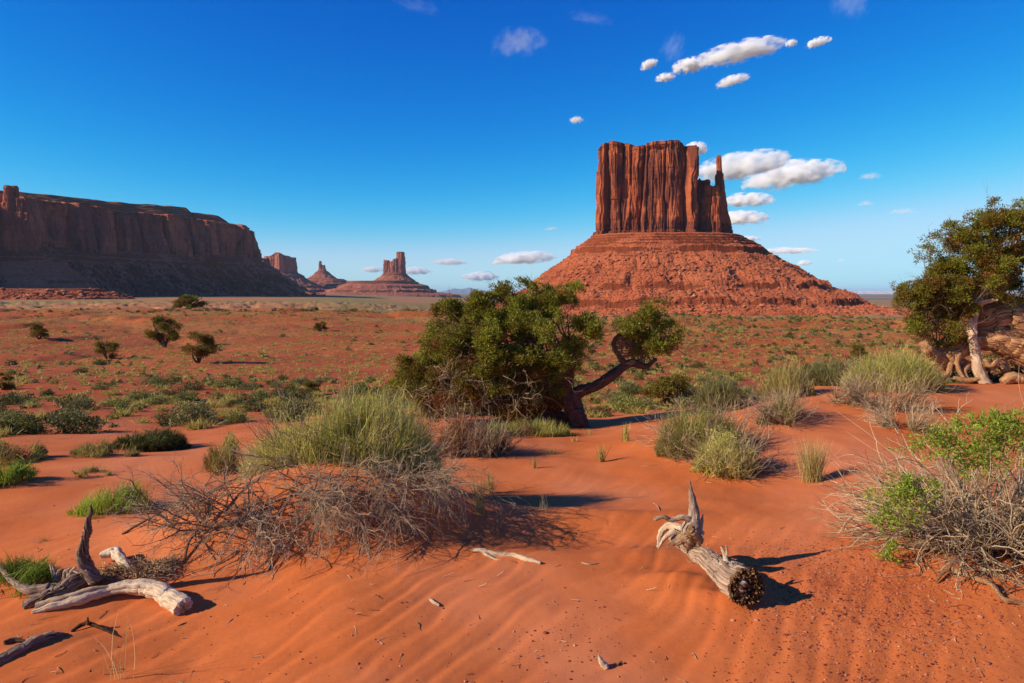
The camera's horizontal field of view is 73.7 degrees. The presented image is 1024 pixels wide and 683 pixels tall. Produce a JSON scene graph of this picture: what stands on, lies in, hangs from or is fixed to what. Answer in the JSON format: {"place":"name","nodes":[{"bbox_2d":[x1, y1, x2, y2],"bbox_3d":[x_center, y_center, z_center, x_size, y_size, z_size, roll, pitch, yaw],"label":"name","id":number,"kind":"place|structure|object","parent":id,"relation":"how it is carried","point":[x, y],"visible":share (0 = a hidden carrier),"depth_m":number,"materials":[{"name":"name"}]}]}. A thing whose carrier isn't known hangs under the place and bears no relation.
{"place":"outdoors","nodes":[
{"label":"outdoors","id":0,"kind":"place"},
{"bbox_2d":[441,288,487,293],"bbox_3d":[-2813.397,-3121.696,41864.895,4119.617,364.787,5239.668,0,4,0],"label":"mountains","id":1,"kind":"structure","parent":0,"point":[460,291],"depth_m":40661.81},
{"bbox_2d":[0,294,1023,682],"bbox_3d":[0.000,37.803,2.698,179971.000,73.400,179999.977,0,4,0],"label":"ground","id":2,"kind":"structure","parent":0,"point":[580,486],"depth_m":4.97,"materials":[{"name":"sand"}]},
{"bbox_2d":[0,371,14,389],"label":"juniper bush","id":3,"kind":"object","parent":2,"relation":"on","point":[5,385],"visible":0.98,"depth_m":32.91,"materials":[{"name":"green plant"}]},
{"bbox_2d":[0,409,18,434],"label":"sagebrush","id":4,"kind":"object","parent":2,"relation":"on","point":[3,422],"visible":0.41,"depth_m":12.95,"materials":[{"name":"green plant"}]},
{"bbox_2d":[0,425,21,436],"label":"grass tuft","id":5,"kind":"object","parent":2,"relation":"on","point":[2,433],"visible":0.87,"depth_m":12.39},
{"bbox_2d":[0,391,26,405],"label":"sagebrush","id":6,"kind":"object","parent":2,"relation":"on","point":[7,399],"visible":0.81,"depth_m":23.80,"materials":[{"name":"green plant"}]},
{"bbox_2d":[0,407,34,421],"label":"sagebrush","id":7,"kind":"object","parent":2,"relation":"on","point":[14,412],"visible":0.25,"depth_m":16.42,"materials":[{"name":"green plant"}]},
{"bbox_2d":[0,454,40,487],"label":"green shrub","id":8,"kind":"object","parent":2,"relation":"on","point":[15,472],"visible":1,"depth_m":7.08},
{"bbox_2d":[0,436,50,464],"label":"green shrub","id":9,"kind":"object","parent":2,"relation":"on","point":[40,452],"visible":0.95,"depth_m":8.44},
{"bbox_2d":[1,410,55,434],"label":"sagebrush","id":10,"kind":"object","parent":2,"relation":"on","point":[29,426],"visible":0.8,"depth_m":12.99,"materials":[{"name":"green plant"}]},
{"bbox_2d":[0,546,63,597],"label":"bunchgrass","id":11,"kind":"object","parent":2,"relation":"on","point":[24,571],"visible":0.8,"depth_m":4.57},
{"bbox_2d":[0,632,68,663],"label":"buried log","id":12,"kind":"object","parent":2,"relation":"on","point":[31,642],"visible":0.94,"depth_m":3.85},
{"bbox_2d":[29,324,49,339],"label":"juniper bush","id":13,"kind":"object","parent":2,"relation":"on","point":[38,330],"visible":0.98,"depth_m":89.21,"materials":[{"name":"green plant"}]},
{"bbox_2d":[0,505,102,609],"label":"driftwood snag","id":14,"kind":"object","parent":2,"relation":"on","point":[88,574],"visible":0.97,"depth_m":4.39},
{"bbox_2d":[45,406,89,426],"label":"sagebrush","id":15,"kind":"object","parent":2,"relation":"on","point":[61,411],"visible":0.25,"depth_m":16.17,"materials":[{"name":"green plant"}]},
{"bbox_2d":[53,391,95,407],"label":"sagebrush","id":16,"kind":"object","parent":2,"relation":"on","point":[66,400],"visible":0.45,"depth_m":21.98,"materials":[{"name":"green plant"}]},
{"bbox_2d":[46,405,112,433],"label":"sagebrush","id":17,"kind":"object","parent":2,"relation":"on","point":[72,427],"visible":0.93,"depth_m":13.52,"materials":[{"name":"green plant"}]},
{"bbox_2d":[62,396,97,409],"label":"sagebrush","id":18,"kind":"object","parent":2,"relation":"on","point":[84,404],"visible":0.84,"depth_m":21.24,"materials":[{"name":"green plant"}]},
{"bbox_2d":[72,464,112,478],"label":"shrub","id":19,"kind":"object","parent":2,"relation":"on","point":[86,470],"visible":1,"depth_m":7.53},
{"bbox_2d":[71,617,122,637],"bbox_3d":[-2.451,1.698,4.073,0.347,0.084,0.084,1,4,9],"label":"buried root","id":20,"kind":"object","parent":2,"relation":"on","point":[88,623],"visible":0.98,"depth_m":4.09,"materials":[{"name":"brown wood"}]},
{"bbox_2d":[89,382,108,389],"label":"sagebrush","id":21,"kind":"object","parent":2,"relation":"on","point":[98,387],"visible":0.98,"depth_m":31.91,"materials":[{"name":"green plant"}]},
{"bbox_2d":[69,436,139,458],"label":"grey green shrub","id":22,"kind":"object","parent":2,"relation":"on","point":[104,448],"visible":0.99,"depth_m":8.91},
{"bbox_2d":[93,340,120,358],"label":"juniper bush","id":23,"kind":"object","parent":2,"relation":"on","point":[100,347],"visible":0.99,"depth_m":66.35,"materials":[{"name":"green plant"}]},
{"bbox_2d":[65,471,154,518],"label":"bunchgrass","id":24,"kind":"object","parent":2,"relation":"on","point":[96,504],"visible":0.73,"depth_m":6.04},
{"bbox_2d":[31,578,192,615],"bbox_3d":[-2.507,1.645,4.368,0.960,0.180,0.283,0,4,0],"label":"driftwood branch","id":25,"kind":"object","parent":2,"relation":"on","point":[168,597],"visible":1,"depth_m":4.34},
{"bbox_2d":[100,397,123,406],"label":"sagebrush","id":26,"kind":"object","parent":2,"relation":"on","point":[109,402],"visible":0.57,"depth_m":22.61,"materials":[{"name":"green plant"}]},
{"bbox_2d":[92,612,134,681],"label":"grass tuft","id":27,"kind":"object","parent":2,"relation":"on","point":[114,656],"visible":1,"depth_m":3.60,"materials":[{"name":"plant"}]},
{"bbox_2d":[110,398,132,412],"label":"sagebrush","id":28,"kind":"object","parent":2,"relation":"on","point":[123,403],"visible":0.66,"depth_m":20.05,"materials":[{"name":"green plant"}]},
{"bbox_2d":[109,407,141,416],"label":"grass tuft","id":29,"kind":"object","parent":2,"relation":"on","point":[124,413],"visible":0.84,"depth_m":18.90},
{"bbox_2d":[126,388,151,400],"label":"sagebrush","id":30,"kind":"object","parent":2,"relation":"on","point":[143,395],"visible":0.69,"depth_m":25.32,"materials":[{"name":"green plant"}]},
{"bbox_2d":[96,546,189,583],"bbox_3d":[-2.605,1.554,4.714,0.672,0.146,0.447,0,4,0],"label":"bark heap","id":31,"kind":"object","parent":2,"relation":"on","point":[127,567],"visible":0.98,"depth_m":4.73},
{"bbox_2d":[110,426,191,451],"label":"dark round shrub","id":32,"kind":"object","parent":2,"relation":"on","point":[165,439],"visible":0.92,"depth_m":9.96,"materials":[{"name":"green plant"}]},
{"bbox_2d":[143,394,166,404],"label":"sagebrush","id":33,"kind":"object","parent":2,"relation":"on","point":[155,400],"visible":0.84,"depth_m":23.69,"materials":[{"name":"green plant"}]},
{"bbox_2d":[150,411,174,424],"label":"sagebrush","id":34,"kind":"object","parent":2,"relation":"on","point":[163,418],"visible":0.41,"depth_m":16.52,"materials":[{"name":"green plant"}]},
{"bbox_2d":[143,314,184,347],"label":"juniper tree","id":35,"kind":"object","parent":2,"relation":"on","point":[162,326],"visible":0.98,"depth_m":82.91,"materials":[{"name":"green plant"}]},
{"bbox_2d":[0,185,328,299],"bbox_3d":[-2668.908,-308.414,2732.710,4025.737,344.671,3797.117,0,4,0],"label":"sandstone mesa","id":36,"kind":"structure","parent":2,"relation":"on","point":[54,247],"depth_m":1953.96,"materials":[{"name":"stone"}]},
{"bbox_2d":[163,373,182,382],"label":"sagebrush","id":37,"kind":"object","parent":2,"relation":"on","point":[170,378],"visible":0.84,"depth_m":36.57,"materials":[{"name":"green plant"}]},
{"bbox_2d":[170,390,195,402],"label":"sagebrush","id":38,"kind":"object","parent":2,"relation":"on","point":[181,397],"visible":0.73,"depth_m":24.87,"materials":[{"name":"green plant"}]},
{"bbox_2d":[171,294,208,308],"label":"juniper bush","id":39,"kind":"object","parent":2,"relation":"on","point":[185,300],"visible":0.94,"depth_m":313.32,"materials":[{"name":"green plant"}]},
{"bbox_2d":[162,398,220,426],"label":"sagebrush","id":40,"kind":"object","parent":2,"relation":"on","point":[180,417],"visible":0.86,"depth_m":16.17,"materials":[{"name":"green plant"}]},
{"bbox_2d":[181,379,205,390],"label":"sagebrush","id":41,"kind":"object","parent":2,"relation":"on","point":[197,387],"visible":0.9,"depth_m":31.27,"materials":[{"name":"green plant"}]},
{"bbox_2d":[181,330,220,362],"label":"juniper tree","id":42,"kind":"object","parent":2,"relation":"on","point":[204,350],"visible":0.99,"depth_m":54.58,"materials":[{"name":"green plant"}]},
{"bbox_2d":[178,416,226,430],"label":"grass tuft","id":43,"kind":"object","parent":2,"relation":"on","point":[198,424],"visible":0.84,"depth_m":14.48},
{"bbox_2d":[205,398,229,407],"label":"grass tuft","id":44,"kind":"object","parent":2,"relation":"on","point":[215,404],"visible":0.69,"depth_m":21.98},
{"bbox_2d":[200,425,247,475],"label":"rabbitbrush","id":45,"kind":"object","parent":2,"relation":"on","point":[213,460],"visible":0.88,"depth_m":7.65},
{"bbox_2d":[215,376,238,387],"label":"sagebrush","id":46,"kind":"object","parent":2,"relation":"on","point":[227,383],"visible":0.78,"depth_m":32.77,"materials":[{"name":"green plant"}]},
{"bbox_2d":[222,406,247,423],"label":"sagebrush","id":47,"kind":"object","parent":2,"relation":"on","point":[235,416],"visible":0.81,"depth_m":15.38,"materials":[{"name":"green plant"}]},
{"bbox_2d":[224,394,257,406],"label":"sagebrush","id":48,"kind":"object","parent":2,"relation":"on","point":[237,401],"visible":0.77,"depth_m":22.60,"materials":[{"name":"green plant"}]},
{"bbox_2d":[239,382,259,389],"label":"sagebrush","id":49,"kind":"object","parent":2,"relation":"on","point":[245,387],"visible":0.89,"depth_m":32.10,"materials":[{"name":"green plant"}]},
{"bbox_2d":[242,401,271,411],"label":"sagebrush","id":50,"kind":"object","parent":2,"relation":"on","point":[250,408],"visible":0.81,"depth_m":19.58,"materials":[{"name":"green plant"}]},
{"bbox_2d":[250,390,272,400],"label":"sagebrush","id":51,"kind":"object","parent":2,"relation":"on","point":[261,394],"visible":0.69,"depth_m":25.93,"materials":[{"name":"green plant"}]},
{"bbox_2d":[268,396,308,422],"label":"sagebrush","id":52,"kind":"object","parent":2,"relation":"on","point":[283,412],"visible":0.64,"depth_m":14.93,"materials":[{"name":"green plant"}]},
{"bbox_2d":[257,242,325,294],"bbox_3d":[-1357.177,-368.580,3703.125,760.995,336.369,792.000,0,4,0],"label":"sandstone butte","id":53,"kind":"object","parent":2,"relation":"on","point":[266,261],"visible":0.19,"depth_m":3694.49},
{"bbox_2d":[278,388,309,402],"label":"sagebrush","id":54,"kind":"object","parent":2,"relation":"on","point":[299,394],"visible":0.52,"depth_m":24.46,"materials":[{"name":"green plant"}]},
{"bbox_2d":[264,252,325,292],"bbox_3d":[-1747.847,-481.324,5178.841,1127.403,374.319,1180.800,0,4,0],"label":"sandstone butte","id":55,"kind":"object","parent":2,"relation":"on","point":[285,265],"visible":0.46,"depth_m":5058.79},
{"bbox_2d":[295,380,321,394],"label":"juniper bush","id":56,"kind":"object","parent":2,"relation":"on","point":[310,387],"visible":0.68,"depth_m":30.09,"materials":[{"name":"green plant"}]},
{"bbox_2d":[289,401,328,415],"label":"sagebrush","id":57,"kind":"object","parent":2,"relation":"on","point":[314,405],"visible":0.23,"depth_m":16.70,"materials":[{"name":"green plant"}]},
{"bbox_2d":[100,416,537,591],"bbox_3d":[-1.110,1.050,6.272,3.090,1.055,4.482,2,5,31],"label":"dead brush","id":58,"kind":"object","parent":2,"relation":"on","point":[326,502],"visible":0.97,"depth_m":5.08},
{"bbox_2d":[313,321,328,330],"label":"juniper bush","id":59,"kind":"object","parent":2,"relation":"on","point":[318,326],"visible":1,"depth_m":118.00,"materials":[{"name":"green plant"}]},
{"bbox_2d":[307,261,346,283],"bbox_3d":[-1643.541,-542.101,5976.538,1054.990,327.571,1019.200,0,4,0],"label":"sandstone butte","id":60,"kind":"object","parent":2,"relation":"on","point":[322,275],"visible":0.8,"depth_m":5882.27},
{"bbox_2d":[202,374,456,488],"bbox_3d":[-1.518,0.806,5.972,2.065,1.202,1.682,0,4,0],"label":"rabbitbrush","id":61,"kind":"object","parent":2,"relation":"on","point":[375,424],"visible":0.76,"depth_m":5.72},
{"bbox_2d":[343,384,366,395],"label":"sagebrush","id":62,"kind":"object","parent":2,"relation":"on","point":[358,389],"visible":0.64,"depth_m":28.62,"materials":[{"name":"green plant"}]},
{"bbox_2d":[369,390,397,405],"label":"sagebrush","id":63,"kind":"object","parent":2,"relation":"on","point":[384,398],"visible":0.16,"depth_m":20.27,"materials":[{"name":"green plant"}]},
{"bbox_2d":[319,252,462,297],"bbox_3d":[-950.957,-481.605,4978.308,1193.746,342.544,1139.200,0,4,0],"label":"sandstone butte","id":64,"kind":"object","parent":2,"relation":"on","point":[394,279],"visible":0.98,"depth_m":4764.86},
{"bbox_2d":[425,405,517,458],"bbox_3d":[-0.589,1.105,8.716,1.401,0.731,1.338,1,4,19],"label":"dry rusty shrub","id":65,"kind":"object","parent":2,"relation":"on","point":[457,428],"visible":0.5,"depth_m":8.56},
{"bbox_2d":[466,471,491,514],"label":"grass tuft","id":66,"kind":"object","parent":2,"relation":"on","point":[480,509],"visible":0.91,"depth_m":5.68,"materials":[{"name":"plant"}]},
{"bbox_2d":[482,468,500,493],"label":"grass tuft","id":67,"kind":"object","parent":2,"relation":"on","point":[490,485],"visible":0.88,"depth_m":6.79,"materials":[{"name":"plant"}]},
{"bbox_2d":[450,409,537,459],"bbox_3d":[-0.255,1.161,8.552,1.082,0.612,1.147,2,4,21],"label":"grey shrub","id":68,"kind":"object","parent":2,"relation":"on","point":[497,445],"visible":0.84,"depth_m":8.55,"materials":[{"name":"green plant"}]},
{"bbox_2d":[484,418,507,435],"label":"green shrub","id":69,"kind":"object","parent":2,"relation":"on","point":[504,427],"visible":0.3,"depth_m":9.74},
{"bbox_2d":[0,305,1012,427],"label":"scattered sagebrush","id":70,"kind":"object","parent":2,"relation":"on","point":[796,318],"visible":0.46,"depth_m":83.15,"materials":[{"name":"green plant"}]},
{"bbox_2d":[471,548,541,563],"bbox_3d":[-0.047,1.544,4.907,0.564,0.049,0.123,1,4,18],"label":"stick","id":71,"kind":"object","parent":2,"relation":"on","point":[488,553],"visible":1,"depth_m":4.93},
{"bbox_2d":[0,307,1014,422],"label":"scattered tufts","id":72,"kind":"object","parent":2,"relation":"on","point":[24,380],"visible":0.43,"depth_m":67.08,"materials":[{"name":"green plant"}]},
{"bbox_2d":[16,442,1008,682],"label":"litter","id":73,"kind":"object","parent":2,"relation":"on","point":[478,614],"visible":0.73,"depth_m":4.01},
{"bbox_2d":[484,414,575,436],"bbox_3d":[0.256,1.267,10.331,1.461,0.397,0.777,0,4,0],"label":"green grass row","id":74,"kind":"object","parent":2,"relation":"on","point":[543,428],"visible":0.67,"depth_m":10.21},
{"bbox_2d":[385,271,687,428],"bbox_3d":[0.444,0.512,11.479,5.271,3.425,2.409,0,4,0],"label":"juniper tree","id":75,"kind":"object","parent":2,"relation":"on","point":[540,385],"visible":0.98,"depth_m":11.26,"materials":[{"name":"green plant"}]},
{"bbox_2d":[586,405,616,416],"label":"sagebrush","id":76,"kind":"object","parent":2,"relation":"on","point":[604,408],"visible":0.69,"depth_m":17.94,"materials":[{"name":"green plant"}]},
{"bbox_2d":[598,655,608,669],"bbox_3d":[0.479,1.679,3.580,0.058,0.073,0.038,0,4,0],"label":"stick","id":77,"kind":"object","parent":2,"relation":"on","point":[603,664],"visible":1,"depth_m":3.57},
{"bbox_2d":[596,443,610,461],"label":"grass tuft","id":78,"kind":"object","parent":2,"relation":"on","point":[601,457],"visible":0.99,"depth_m":8.14,"materials":[{"name":"plant"}]},
{"bbox_2d":[598,390,624,399],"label":"sagebrush","id":79,"kind":"object","parent":2,"relation":"on","point":[606,396],"visible":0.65,"depth_m":27.89,"materials":[{"name":"green plant"}]},
{"bbox_2d":[608,396,642,411],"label":"sagebrush","id":80,"kind":"object","parent":2,"relation":"on","point":[621,404],"visible":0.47,"depth_m":20.04,"materials":[{"name":"green plant"}]},
{"bbox_2d":[620,424,630,441],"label":"grass tuft","id":81,"kind":"object","parent":2,"relation":"on","point":[624,435],"visible":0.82,"depth_m":9.32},
{"bbox_2d":[620,384,639,394],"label":"sagebrush","id":82,"kind":"object","parent":2,"relation":"on","point":[626,389],"visible":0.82,"depth_m":30.63,"materials":[{"name":"green plant"}]},
{"bbox_2d":[619,380,640,393],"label":"sagebrush","id":83,"kind":"object","parent":2,"relation":"on","point":[628,383],"visible":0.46,"depth_m":31.45,"materials":[{"name":"green plant"}]},
{"bbox_2d":[624,395,645,414],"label":"sagebrush","id":84,"kind":"object","parent":2,"relation":"on","point":[632,402],"visible":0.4,"depth_m":16.84,"materials":[{"name":"green plant"}]},
{"bbox_2d":[625,404,651,414],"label":"grass tuft","id":85,"kind":"object","parent":2,"relation":"on","point":[636,410],"visible":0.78,"depth_m":16.13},
{"bbox_2d":[633,394,658,410],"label":"sagebrush","id":86,"kind":"object","parent":2,"relation":"on","point":[646,402],"visible":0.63,"depth_m":19.36,"materials":[{"name":"green plant"}]},
{"bbox_2d":[639,373,692,406],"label":"juniper bush","id":87,"kind":"object","parent":2,"relation":"on","point":[665,387],"visible":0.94,"depth_m":19.97,"materials":[{"name":"green plant"}]},
{"bbox_2d":[664,395,696,409],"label":"sagebrush","id":88,"kind":"object","parent":2,"relation":"on","point":[685,404],"visible":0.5,"depth_m":14.86,"materials":[{"name":"green plant"}]},
{"bbox_2d":[669,389,696,405],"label":"sagebrush","id":89,"kind":"object","parent":2,"relation":"on","point":[683,395],"visible":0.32,"depth_m":20.11,"materials":[{"name":"green plant"}]},
{"bbox_2d":[625,389,765,463],"bbox_3d":[2.212,0.981,8.242,1.634,0.809,1.784,0,4,0],"label":"green shrub","id":90,"kind":"object","parent":2,"relation":"on","point":[679,429],"visible":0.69,"depth_m":8.09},
{"bbox_2d":[495,140,917,316],"bbox_3d":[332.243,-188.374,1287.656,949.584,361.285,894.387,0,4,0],"label":"sandstone butte","id":91,"kind":"object","parent":2,"relation":"on","point":[663,224],"visible":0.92,"depth_m":1157.31,"materials":[{"name":"stone"}]},
{"bbox_2d":[654,481,765,608],"bbox_3d":[1.208,1.263,4.409,0.355,0.634,0.878,-2,5,-26],"label":"driftwood stump","id":92,"kind":"object","parent":2,"relation":"on","point":[740,584],"visible":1,"depth_m":4.35,"materials":[{"name":"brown wood"}]},
{"bbox_2d":[689,365,752,415],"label":"olive shrub","id":93,"kind":"object","parent":2,"relation":"on","point":[720,393],"visible":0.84,"depth_m":10.94,"materials":[{"name":"green plant"}]},
{"bbox_2d":[667,412,802,483],"bbox_3d":[2.358,1.079,7.413,1.465,0.733,1.374,0,4,0],"label":"yellow green shrub","id":94,"kind":"object","parent":2,"relation":"on","point":[724,456],"visible":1,"depth_m":7.25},
{"bbox_2d":[743,352,817,401],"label":"dry grass clump","id":95,"kind":"object","parent":2,"relation":"on","point":[798,378],"visible":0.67,"depth_m":10.98,"materials":[{"name":"plant"}]},
{"bbox_2d":[736,379,839,431],"bbox_3d":[3.620,0.798,8.988,1.330,0.650,1.317,2,4,24],"label":"twiggy shrub","id":96,"kind":"object","parent":2,"relation":"on","point":[783,406],"visible":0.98,"depth_m":8.94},
{"bbox_2d":[788,434,838,483],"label":"grass tuft","id":97,"kind":"object","parent":2,"relation":"on","point":[811,470],"visible":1,"depth_m":6.90,"materials":[{"name":"plant"}]},
{"bbox_2d":[804,349,856,385],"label":"olive shrub","id":98,"kind":"object","parent":2,"relation":"on","point":[821,373],"visible":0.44,"depth_m":12.12,"materials":[{"name":"green plant"}]},
{"bbox_2d":[817,369,872,405],"bbox_3d":[5.112,0.666,10.216,1.152,0.524,0.711,-4,6,-42],"label":"dead twig mat","id":99,"kind":"object","parent":2,"relation":"on","point":[840,396],"visible":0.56,"depth_m":10.17,"materials":[{"name":"plant"}]},
{"bbox_2d":[850,344,869,358],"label":"juniper bush","id":100,"kind":"object","parent":2,"relation":"on","point":[855,348],"visible":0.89,"depth_m":67.99,"materials":[{"name":"green plant"}]},
{"bbox_2d":[818,362,947,412],"bbox_3d":[5.386,0.636,9.795,1.573,0.714,1.179,0,4,0],"label":"dead twig mat","id":101,"kind":"object","parent":2,"relation":"on","point":[862,393],"visible":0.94,"depth_m":9.75,"materials":[{"name":"plant"}]},
{"bbox_2d":[855,395,948,435],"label":"sage shrub","id":102,"kind":"object","parent":2,"relation":"on","point":[887,417],"visible":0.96,"depth_m":8.73,"materials":[{"name":"beige plant"}]},
{"bbox_2d":[838,341,968,394],"bbox_3d":[6.388,0.385,11.243,1.993,0.916,1.672,0,4,0],"label":"yellow green bush","id":103,"kind":"object","parent":2,"relation":"on","point":[903,364],"visible":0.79,"depth_m":11.10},
{"bbox_2d":[796,374,1023,598],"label":"leafy bush","id":104,"kind":"object","parent":2,"relation":"on","point":[955,529],"visible":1,"depth_m":4.70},
{"bbox_2d":[890,178,1023,384],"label":"juniper tree","id":105,"kind":"object","parent":2,"relation":"on","point":[978,318],"visible":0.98,"depth_m":12.13,"materials":[{"name":"green plant"}]},
{"bbox_2d":[942,360,999,382],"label":"sagebrush","id":106,"kind":"object","parent":2,"relation":"on","point":[970,373],"visible":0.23,"depth_m":12.63,"materials":[{"name":"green plant"}]},
{"bbox_2d":[935,542,1023,607],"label":"crooked branch","id":107,"kind":"object","parent":2,"relation":"on","point":[995,588],"visible":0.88,"depth_m":4.34,"materials":[{"name":"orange wood"}]},
{"bbox_2d":[0,0,1023,291],"label":"sky","id":108,"kind":"structure","parent":0,"point":[463,139],"materials":[{"name":"blue"}]},
{"bbox_2d":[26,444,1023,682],"bbox_3d":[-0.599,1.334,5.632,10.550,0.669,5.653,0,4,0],"label":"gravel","id":109,"kind":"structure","parent":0,"point":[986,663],"depth_m":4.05,"materials":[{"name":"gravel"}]},
{"bbox_2d":[850,291,1017,293],"bbox_3d":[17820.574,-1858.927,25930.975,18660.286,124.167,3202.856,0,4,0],"label":"plateau","id":110,"kind":"structure","parent":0,"point":[874,292],"depth_m":25214.29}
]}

